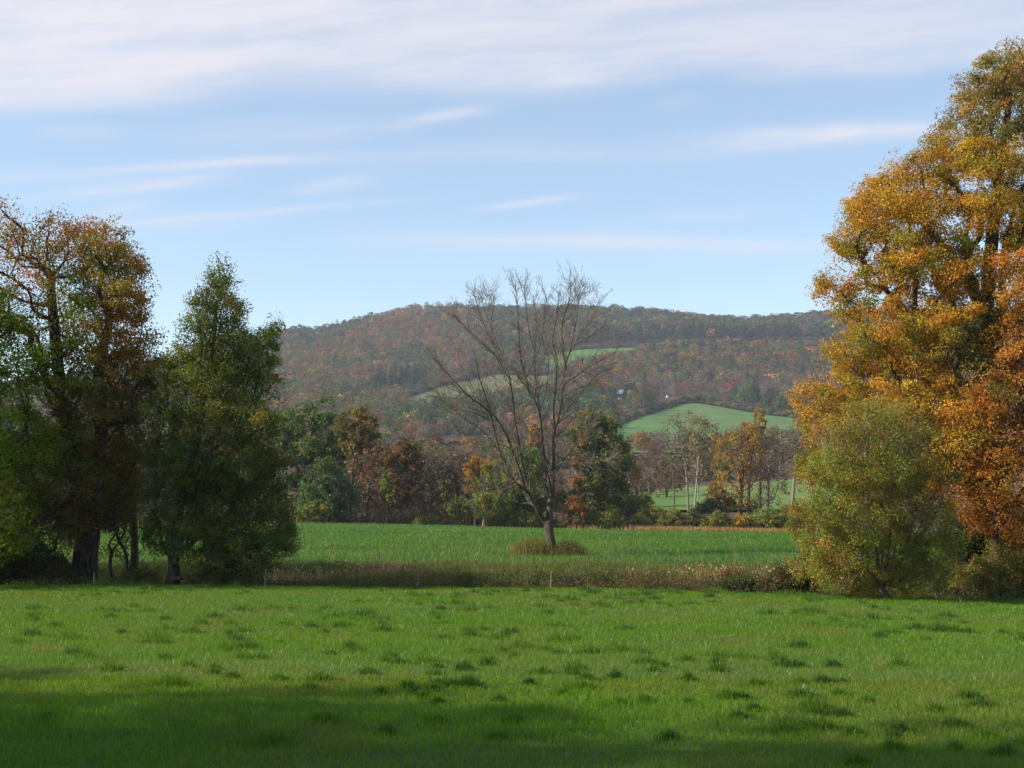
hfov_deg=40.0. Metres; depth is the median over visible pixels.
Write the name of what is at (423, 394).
pasture
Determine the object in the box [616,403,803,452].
pasture
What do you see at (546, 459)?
hillside tree
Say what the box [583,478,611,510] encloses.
thicket tree
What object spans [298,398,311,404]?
hillside tree
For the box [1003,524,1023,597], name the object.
bush
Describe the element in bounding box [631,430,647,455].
hillside tree
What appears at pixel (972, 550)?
bush
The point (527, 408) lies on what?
hillside tree
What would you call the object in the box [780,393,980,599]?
shrub
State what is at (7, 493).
hedgerow tree
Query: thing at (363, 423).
flat topped tree
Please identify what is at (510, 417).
hillside tree
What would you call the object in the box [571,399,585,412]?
hillside tree
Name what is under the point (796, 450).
hillside tree
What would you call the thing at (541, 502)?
green tree
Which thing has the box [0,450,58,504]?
hedgerow tree
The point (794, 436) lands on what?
hillside tree
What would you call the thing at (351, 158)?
sky
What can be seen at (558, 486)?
thicket tree
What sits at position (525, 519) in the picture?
shrub
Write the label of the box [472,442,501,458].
hillside tree
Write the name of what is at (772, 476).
thicket tree
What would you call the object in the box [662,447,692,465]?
hillside tree
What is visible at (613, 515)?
shrub
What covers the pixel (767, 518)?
shrub
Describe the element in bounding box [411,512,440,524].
shrub
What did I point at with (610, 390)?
hillside tree
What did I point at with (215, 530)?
birch tree
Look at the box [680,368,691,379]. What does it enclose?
hillside tree
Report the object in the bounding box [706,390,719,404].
hillside tree
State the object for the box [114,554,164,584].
bush
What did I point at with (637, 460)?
hillside tree
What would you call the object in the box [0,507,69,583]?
understory tree
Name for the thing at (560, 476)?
thicket tree
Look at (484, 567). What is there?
rough grass
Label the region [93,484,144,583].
sapling
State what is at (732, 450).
hillside tree
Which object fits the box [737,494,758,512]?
orange bush
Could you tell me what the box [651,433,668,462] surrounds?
hillside tree
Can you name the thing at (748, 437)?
orange topped tree
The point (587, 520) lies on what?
shrub
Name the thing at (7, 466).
maple tree
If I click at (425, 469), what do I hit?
thicket tree
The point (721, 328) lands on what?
hillside tree
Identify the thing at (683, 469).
thicket tree
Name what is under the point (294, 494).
thicket tree
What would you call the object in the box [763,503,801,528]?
shrub
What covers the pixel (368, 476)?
thin tree
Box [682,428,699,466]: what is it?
hillside tree
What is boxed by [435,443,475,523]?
thin tree
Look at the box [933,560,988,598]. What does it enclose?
bush
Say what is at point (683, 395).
hillside tree
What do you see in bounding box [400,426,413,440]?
hillside tree
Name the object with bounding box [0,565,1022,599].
ditch weeds
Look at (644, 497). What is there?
shrub
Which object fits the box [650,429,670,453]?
hillside tree
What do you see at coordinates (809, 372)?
hillside tree
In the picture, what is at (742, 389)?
hillside tree
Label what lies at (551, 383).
hillside tree
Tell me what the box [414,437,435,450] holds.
hillside tree
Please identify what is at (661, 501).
pasture
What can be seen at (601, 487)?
olive tree
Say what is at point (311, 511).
bush
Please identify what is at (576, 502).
flame tree
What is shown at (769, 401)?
hillside tree
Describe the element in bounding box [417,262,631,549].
bare tree
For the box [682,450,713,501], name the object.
white stemmed tree
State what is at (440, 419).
hillside tree
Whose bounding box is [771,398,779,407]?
hillside tree
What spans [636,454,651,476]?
hillside tree
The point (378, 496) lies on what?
thicket tree
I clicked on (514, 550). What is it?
grass clump
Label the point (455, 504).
tree
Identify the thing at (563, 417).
hillside tree
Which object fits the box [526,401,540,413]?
hillside tree
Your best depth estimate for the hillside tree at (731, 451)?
426.43 m
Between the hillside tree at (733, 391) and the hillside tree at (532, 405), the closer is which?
the hillside tree at (532, 405)
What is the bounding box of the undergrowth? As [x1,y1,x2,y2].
[1,485,799,528]
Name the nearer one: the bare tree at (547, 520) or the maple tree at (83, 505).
the maple tree at (83, 505)
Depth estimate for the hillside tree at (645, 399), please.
952.07 m
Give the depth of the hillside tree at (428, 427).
858.41 m
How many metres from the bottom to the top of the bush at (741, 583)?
1.126 m
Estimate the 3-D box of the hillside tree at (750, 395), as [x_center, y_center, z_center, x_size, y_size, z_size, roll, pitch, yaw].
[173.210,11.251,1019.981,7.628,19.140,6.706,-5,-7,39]
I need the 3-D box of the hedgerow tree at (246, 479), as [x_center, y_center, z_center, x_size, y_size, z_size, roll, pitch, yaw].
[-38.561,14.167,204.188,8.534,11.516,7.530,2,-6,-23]
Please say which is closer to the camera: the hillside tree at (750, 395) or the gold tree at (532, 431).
the gold tree at (532, 431)
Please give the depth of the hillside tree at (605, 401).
905.01 m
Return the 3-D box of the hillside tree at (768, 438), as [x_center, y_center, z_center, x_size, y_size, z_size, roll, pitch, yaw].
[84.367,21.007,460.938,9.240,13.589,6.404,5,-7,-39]
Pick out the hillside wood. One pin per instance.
(322, 375)
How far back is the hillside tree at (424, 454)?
442.77 m
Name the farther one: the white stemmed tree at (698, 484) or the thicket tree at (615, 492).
the thicket tree at (615, 492)
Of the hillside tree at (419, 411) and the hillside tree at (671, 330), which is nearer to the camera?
the hillside tree at (419, 411)
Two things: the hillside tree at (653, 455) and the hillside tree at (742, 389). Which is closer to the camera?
the hillside tree at (653, 455)
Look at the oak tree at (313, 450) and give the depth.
202.49 m
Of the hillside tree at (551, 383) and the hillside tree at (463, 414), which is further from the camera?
the hillside tree at (551, 383)
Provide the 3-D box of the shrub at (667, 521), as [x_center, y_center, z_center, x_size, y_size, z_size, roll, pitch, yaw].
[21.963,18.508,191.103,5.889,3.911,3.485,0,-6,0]
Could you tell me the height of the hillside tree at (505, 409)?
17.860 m
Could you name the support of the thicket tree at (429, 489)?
on the hill
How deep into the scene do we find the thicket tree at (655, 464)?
389.26 m
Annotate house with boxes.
[616,390,624,400]
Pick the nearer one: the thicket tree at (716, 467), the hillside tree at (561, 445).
the thicket tree at (716, 467)
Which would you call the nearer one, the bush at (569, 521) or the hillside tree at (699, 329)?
the bush at (569, 521)
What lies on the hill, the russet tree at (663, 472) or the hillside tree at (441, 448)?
the hillside tree at (441, 448)
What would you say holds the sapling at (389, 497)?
on the meadow
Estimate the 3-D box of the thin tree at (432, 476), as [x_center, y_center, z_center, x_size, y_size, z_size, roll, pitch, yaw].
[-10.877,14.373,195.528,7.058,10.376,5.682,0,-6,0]
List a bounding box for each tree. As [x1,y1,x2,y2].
[0,194,184,583]
[0,279,64,568]
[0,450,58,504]
[0,453,17,516]
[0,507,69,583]
[23,447,83,512]
[85,340,165,575]
[108,444,153,508]
[132,251,306,585]
[133,449,173,515]
[150,418,214,507]
[220,446,272,513]
[261,391,349,511]
[275,469,298,508]
[287,487,304,508]
[288,402,302,408]
[292,456,364,522]
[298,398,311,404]
[329,402,381,519]
[342,464,366,510]
[345,436,393,522]
[345,469,380,510]
[362,475,394,509]
[365,448,387,474]
[372,411,383,421]
[378,434,395,448]
[378,436,428,522]
[391,481,423,514]
[396,467,430,510]
[398,403,409,419]
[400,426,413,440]
[402,395,416,402]
[406,423,417,435]
[408,409,425,420]
[410,450,458,515]
[410,470,444,513]
[413,412,420,428]
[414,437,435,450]
[416,445,436,479]
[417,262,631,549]
[417,398,426,405]
[420,445,440,480]
[421,412,433,424]
[423,422,435,432]
[428,444,454,459]
[429,434,442,445]
[431,454,462,513]
[432,371,441,380]
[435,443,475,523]
[436,418,446,429]
[441,417,452,436]
[445,494,470,525]
[448,468,481,510]
[451,432,459,440]
[451,445,465,455]
[454,409,472,420]
[454,435,476,451]
[455,391,467,400]
[459,418,476,433]
[461,455,495,525]
[464,437,480,451]
[464,446,483,462]
[464,458,520,525]
[469,435,486,451]
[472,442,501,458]
[472,459,498,507]
[474,456,505,505]
[476,410,490,421]
[478,447,496,462]
[481,422,497,429]
[490,451,503,463]
[493,436,517,451]
[499,444,567,525]
[499,466,546,497]
[500,401,511,416]
[507,414,520,428]
[517,425,524,436]
[520,406,536,419]
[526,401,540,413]
[526,422,544,511]
[529,413,538,420]
[538,422,550,436]
[538,450,559,480]
[538,460,564,509]
[540,440,551,452]
[542,471,570,512]
[545,471,572,516]
[546,451,567,483]
[549,380,560,389]
[555,426,566,440]
[555,436,571,453]
[556,439,568,470]
[558,416,570,427]
[559,414,575,424]
[561,453,582,480]
[562,407,640,517]
[565,433,589,522]
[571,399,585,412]
[574,448,598,465]
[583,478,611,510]
[588,478,631,507]
[602,395,612,412]
[602,412,616,422]
[606,385,616,398]
[613,364,621,375]
[619,461,660,498]
[620,383,637,396]
[623,433,642,455]
[625,391,635,403]
[626,398,635,408]
[629,464,643,484]
[630,393,645,409]
[630,395,650,409]
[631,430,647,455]
[631,453,649,463]
[633,376,647,389]
[635,443,660,495]
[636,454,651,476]
[638,462,690,496]
[641,437,665,468]
[645,393,653,408]
[647,456,670,481]
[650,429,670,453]
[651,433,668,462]
[655,455,674,477]
[657,410,699,510]
[657,458,684,513]
[659,432,675,452]
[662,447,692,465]
[663,324,674,338]
[669,460,694,481]
[671,431,689,443]
[672,360,684,380]
[674,443,697,459]
[677,390,686,403]
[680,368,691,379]
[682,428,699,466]
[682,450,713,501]
[683,412,722,508]
[685,451,713,480]
[689,431,712,465]
[697,322,702,338]
[701,385,714,403]
[702,432,724,450]
[705,445,727,470]
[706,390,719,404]
[707,454,726,479]
[708,419,767,514]
[714,323,726,335]
[719,465,740,478]
[720,438,742,467]
[721,441,739,459]
[729,387,739,400]
[731,440,768,461]
[732,325,745,335]
[737,421,770,515]
[738,385,749,404]
[745,424,791,510]
[746,387,755,402]
[747,455,775,478]
[751,385,759,405]
[751,406,767,511]
[754,325,766,336]
[762,396,770,414]
[764,428,780,465]
[765,387,774,408]
[769,439,787,469]
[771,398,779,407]
[775,403,785,410]
[776,395,790,408]
[777,429,793,464]
[778,420,821,503]
[783,375,792,387]
[783,427,803,461]
[784,36,1023,595]
[785,352,798,362]
[789,438,809,457]
[802,369,812,379]
[926,245,1023,599]
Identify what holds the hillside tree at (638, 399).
on the hill
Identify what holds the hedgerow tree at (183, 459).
on the hill
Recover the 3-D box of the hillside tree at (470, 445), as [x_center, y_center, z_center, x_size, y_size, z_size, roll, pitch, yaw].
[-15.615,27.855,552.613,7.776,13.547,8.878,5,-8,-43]
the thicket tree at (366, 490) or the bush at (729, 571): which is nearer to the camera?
the bush at (729, 571)
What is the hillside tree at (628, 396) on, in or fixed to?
on the hill
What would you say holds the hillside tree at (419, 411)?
on the hill
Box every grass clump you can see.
[505,536,558,555]
[507,538,523,555]
[546,537,587,556]
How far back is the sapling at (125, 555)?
52.65 m
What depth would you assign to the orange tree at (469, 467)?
193.06 m
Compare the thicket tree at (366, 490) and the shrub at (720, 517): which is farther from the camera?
the thicket tree at (366, 490)
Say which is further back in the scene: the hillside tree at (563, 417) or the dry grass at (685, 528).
the hillside tree at (563, 417)
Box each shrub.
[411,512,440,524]
[479,508,526,526]
[504,510,543,527]
[571,507,610,528]
[594,505,631,528]
[613,500,647,527]
[628,492,654,509]
[629,502,669,527]
[653,506,692,527]
[674,506,708,526]
[691,496,728,515]
[698,509,731,528]
[723,513,760,529]
[747,507,782,528]
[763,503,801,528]
[779,501,814,529]
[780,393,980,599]
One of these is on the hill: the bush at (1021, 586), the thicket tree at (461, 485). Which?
the thicket tree at (461, 485)
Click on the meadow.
(540, 557)
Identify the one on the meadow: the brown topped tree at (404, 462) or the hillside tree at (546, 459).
the brown topped tree at (404, 462)
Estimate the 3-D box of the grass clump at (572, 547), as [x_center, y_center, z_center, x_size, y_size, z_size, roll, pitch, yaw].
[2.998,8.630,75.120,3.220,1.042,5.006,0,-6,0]
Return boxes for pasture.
[410,374,554,402]
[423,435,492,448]
[543,348,640,370]
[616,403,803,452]
[622,478,850,509]
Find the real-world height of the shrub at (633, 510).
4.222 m
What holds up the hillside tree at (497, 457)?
on the hill
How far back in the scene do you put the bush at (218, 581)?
50.86 m
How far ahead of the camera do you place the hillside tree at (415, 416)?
901.70 m
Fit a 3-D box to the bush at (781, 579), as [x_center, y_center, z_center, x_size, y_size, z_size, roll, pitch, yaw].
[9.866,6.921,49.805,2.640,1.778,1.950,0,-6,0]
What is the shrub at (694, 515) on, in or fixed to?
on the meadow
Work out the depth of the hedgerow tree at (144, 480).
212.91 m
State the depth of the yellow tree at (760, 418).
235.87 m
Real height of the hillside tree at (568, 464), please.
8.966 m
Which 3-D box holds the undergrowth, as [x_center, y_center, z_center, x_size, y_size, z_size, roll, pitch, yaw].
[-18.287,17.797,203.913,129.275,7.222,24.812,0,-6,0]
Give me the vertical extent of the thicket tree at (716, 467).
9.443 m
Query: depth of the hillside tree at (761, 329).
1720.53 m
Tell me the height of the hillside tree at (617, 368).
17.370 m
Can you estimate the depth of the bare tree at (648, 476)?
234.47 m
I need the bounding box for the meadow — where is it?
[10,522,967,595]
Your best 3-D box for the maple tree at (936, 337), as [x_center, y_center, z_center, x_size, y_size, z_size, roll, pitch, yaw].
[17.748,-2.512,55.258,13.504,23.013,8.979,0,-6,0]
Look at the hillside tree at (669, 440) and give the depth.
496.75 m
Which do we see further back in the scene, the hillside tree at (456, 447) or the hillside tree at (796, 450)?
the hillside tree at (456, 447)
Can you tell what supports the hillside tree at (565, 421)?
on the hill
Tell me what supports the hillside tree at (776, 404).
on the hill
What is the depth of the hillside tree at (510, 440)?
568.37 m
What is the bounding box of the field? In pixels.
[0,587,1023,767]
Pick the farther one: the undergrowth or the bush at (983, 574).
the undergrowth
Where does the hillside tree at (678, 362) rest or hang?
on the hill
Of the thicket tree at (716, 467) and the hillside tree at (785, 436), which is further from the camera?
the hillside tree at (785, 436)
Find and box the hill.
[15,313,1023,530]
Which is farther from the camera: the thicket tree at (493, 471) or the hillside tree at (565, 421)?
the hillside tree at (565, 421)
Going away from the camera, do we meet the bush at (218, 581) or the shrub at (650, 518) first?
the bush at (218, 581)
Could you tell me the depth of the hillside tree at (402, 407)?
1005.64 m
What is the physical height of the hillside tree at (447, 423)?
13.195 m
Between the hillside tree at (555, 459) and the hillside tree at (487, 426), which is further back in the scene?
the hillside tree at (487, 426)
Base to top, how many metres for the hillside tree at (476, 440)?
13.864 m
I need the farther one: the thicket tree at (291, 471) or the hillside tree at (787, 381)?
the hillside tree at (787, 381)
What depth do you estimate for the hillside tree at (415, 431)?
824.63 m
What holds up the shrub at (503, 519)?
on the meadow
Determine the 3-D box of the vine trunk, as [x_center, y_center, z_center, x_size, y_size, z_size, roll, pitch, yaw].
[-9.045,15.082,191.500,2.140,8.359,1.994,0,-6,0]
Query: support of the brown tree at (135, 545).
on the meadow
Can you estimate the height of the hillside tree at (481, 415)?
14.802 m
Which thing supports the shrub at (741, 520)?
on the meadow
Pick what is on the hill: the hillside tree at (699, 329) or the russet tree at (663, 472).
the hillside tree at (699, 329)
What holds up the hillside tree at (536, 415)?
on the hill
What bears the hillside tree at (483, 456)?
on the hill
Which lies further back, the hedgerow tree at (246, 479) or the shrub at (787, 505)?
the hedgerow tree at (246, 479)
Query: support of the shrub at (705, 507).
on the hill
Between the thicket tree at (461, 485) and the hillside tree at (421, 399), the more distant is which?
the hillside tree at (421, 399)
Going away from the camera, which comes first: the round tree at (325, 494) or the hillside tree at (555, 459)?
the round tree at (325, 494)
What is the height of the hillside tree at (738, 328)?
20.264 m
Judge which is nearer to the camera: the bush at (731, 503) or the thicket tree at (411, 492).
the bush at (731, 503)
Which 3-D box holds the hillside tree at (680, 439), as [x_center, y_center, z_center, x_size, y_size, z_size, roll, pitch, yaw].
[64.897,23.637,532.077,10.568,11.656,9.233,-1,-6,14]
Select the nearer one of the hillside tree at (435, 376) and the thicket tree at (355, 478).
the thicket tree at (355, 478)
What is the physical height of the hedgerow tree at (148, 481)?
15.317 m
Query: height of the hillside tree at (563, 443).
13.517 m
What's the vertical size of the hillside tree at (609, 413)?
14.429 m
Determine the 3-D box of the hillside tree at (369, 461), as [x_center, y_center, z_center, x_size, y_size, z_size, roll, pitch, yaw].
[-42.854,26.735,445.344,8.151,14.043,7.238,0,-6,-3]
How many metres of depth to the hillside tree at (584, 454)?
430.51 m
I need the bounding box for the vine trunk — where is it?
[438,464,450,524]
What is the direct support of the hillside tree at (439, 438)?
on the hill
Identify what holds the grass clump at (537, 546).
on the meadow
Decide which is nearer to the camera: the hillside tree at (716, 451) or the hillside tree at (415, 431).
the hillside tree at (716, 451)
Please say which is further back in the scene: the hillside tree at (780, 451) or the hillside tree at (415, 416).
the hillside tree at (415, 416)
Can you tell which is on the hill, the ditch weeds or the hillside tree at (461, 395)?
the hillside tree at (461, 395)
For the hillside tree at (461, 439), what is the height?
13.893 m
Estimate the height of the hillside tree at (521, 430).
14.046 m
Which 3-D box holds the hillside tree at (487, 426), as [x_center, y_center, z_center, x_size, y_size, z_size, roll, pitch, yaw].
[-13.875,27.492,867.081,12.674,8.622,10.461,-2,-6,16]
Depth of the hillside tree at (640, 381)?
1146.97 m
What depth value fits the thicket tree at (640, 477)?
393.73 m
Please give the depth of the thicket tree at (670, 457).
406.51 m
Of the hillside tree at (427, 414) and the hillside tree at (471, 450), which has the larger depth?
the hillside tree at (427, 414)
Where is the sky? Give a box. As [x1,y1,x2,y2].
[0,0,1023,380]
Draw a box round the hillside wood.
[0,301,1023,483]
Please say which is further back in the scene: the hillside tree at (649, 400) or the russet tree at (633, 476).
the hillside tree at (649, 400)
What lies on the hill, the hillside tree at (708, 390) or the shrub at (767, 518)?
the hillside tree at (708, 390)
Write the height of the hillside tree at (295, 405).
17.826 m
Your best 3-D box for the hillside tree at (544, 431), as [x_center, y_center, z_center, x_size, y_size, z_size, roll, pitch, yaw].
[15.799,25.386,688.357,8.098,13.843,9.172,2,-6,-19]
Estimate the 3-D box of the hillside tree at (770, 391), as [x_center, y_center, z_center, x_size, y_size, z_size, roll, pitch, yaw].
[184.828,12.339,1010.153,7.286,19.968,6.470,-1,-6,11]
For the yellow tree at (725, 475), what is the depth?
213.38 m
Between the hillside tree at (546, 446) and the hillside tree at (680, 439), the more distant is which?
the hillside tree at (546, 446)
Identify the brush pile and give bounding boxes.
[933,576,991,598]
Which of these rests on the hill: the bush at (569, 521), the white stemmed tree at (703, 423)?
the white stemmed tree at (703, 423)
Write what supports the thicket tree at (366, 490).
on the hill
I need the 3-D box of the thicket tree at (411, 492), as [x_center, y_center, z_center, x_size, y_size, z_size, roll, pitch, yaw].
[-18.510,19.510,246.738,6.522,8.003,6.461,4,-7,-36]
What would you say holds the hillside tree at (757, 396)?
on the hill
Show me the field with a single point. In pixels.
(583, 760)
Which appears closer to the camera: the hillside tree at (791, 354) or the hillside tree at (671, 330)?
the hillside tree at (791, 354)
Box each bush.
[0,538,83,584]
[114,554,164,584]
[179,564,242,585]
[294,501,330,522]
[557,514,580,528]
[703,481,740,514]
[711,569,770,592]
[713,564,743,589]
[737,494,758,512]
[753,556,825,594]
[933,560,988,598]
[937,515,1023,594]
[947,536,1023,599]
[974,565,1023,599]
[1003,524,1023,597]
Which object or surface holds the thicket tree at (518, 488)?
on the hill
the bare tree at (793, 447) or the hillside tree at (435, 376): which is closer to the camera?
the bare tree at (793, 447)
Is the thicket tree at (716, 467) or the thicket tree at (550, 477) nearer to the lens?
the thicket tree at (550, 477)
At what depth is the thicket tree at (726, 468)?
395.45 m
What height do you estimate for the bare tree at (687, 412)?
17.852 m
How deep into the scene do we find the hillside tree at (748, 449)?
459.20 m
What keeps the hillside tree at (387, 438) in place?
on the hill
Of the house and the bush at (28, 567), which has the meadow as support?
the bush at (28, 567)
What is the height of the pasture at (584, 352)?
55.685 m
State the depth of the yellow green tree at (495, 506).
190.98 m
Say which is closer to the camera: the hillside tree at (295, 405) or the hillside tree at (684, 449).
the hillside tree at (684, 449)
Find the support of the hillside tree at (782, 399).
on the hill
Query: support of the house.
on the hill
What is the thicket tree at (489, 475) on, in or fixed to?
on the hill
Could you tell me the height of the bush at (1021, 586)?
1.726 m
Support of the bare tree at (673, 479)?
on the hill
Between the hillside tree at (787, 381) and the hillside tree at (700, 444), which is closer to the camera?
the hillside tree at (700, 444)
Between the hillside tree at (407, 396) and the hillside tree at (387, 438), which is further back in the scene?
the hillside tree at (407, 396)
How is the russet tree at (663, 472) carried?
on the pasture at (661, 501)
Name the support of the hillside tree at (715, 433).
on the hill
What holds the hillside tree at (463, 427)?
on the hill
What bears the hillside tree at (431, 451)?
on the hill
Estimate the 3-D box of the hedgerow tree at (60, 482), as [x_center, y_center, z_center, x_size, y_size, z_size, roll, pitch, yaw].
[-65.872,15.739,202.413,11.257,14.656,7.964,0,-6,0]
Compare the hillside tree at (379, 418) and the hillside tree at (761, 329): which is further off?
the hillside tree at (761, 329)
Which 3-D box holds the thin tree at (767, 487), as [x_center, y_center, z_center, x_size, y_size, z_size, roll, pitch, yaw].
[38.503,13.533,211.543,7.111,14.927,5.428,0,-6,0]
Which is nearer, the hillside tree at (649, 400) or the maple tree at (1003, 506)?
the maple tree at (1003, 506)
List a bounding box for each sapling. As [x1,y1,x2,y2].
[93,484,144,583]
[102,480,143,581]
[379,470,394,523]
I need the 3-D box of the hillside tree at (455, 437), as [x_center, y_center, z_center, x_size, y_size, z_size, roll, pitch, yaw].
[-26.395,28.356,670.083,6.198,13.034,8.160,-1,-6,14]
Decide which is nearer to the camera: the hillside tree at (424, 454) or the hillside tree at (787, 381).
the hillside tree at (424, 454)
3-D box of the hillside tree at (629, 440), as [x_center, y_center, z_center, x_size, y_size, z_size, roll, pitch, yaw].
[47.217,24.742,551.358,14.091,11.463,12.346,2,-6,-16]
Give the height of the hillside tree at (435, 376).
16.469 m
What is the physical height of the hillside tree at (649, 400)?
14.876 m
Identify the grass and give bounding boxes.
[4,542,969,596]
[567,524,817,532]
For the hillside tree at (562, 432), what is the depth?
608.34 m
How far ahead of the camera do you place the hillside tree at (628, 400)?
954.66 m
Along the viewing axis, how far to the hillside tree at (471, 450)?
497.21 m
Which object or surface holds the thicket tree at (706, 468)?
on the hill

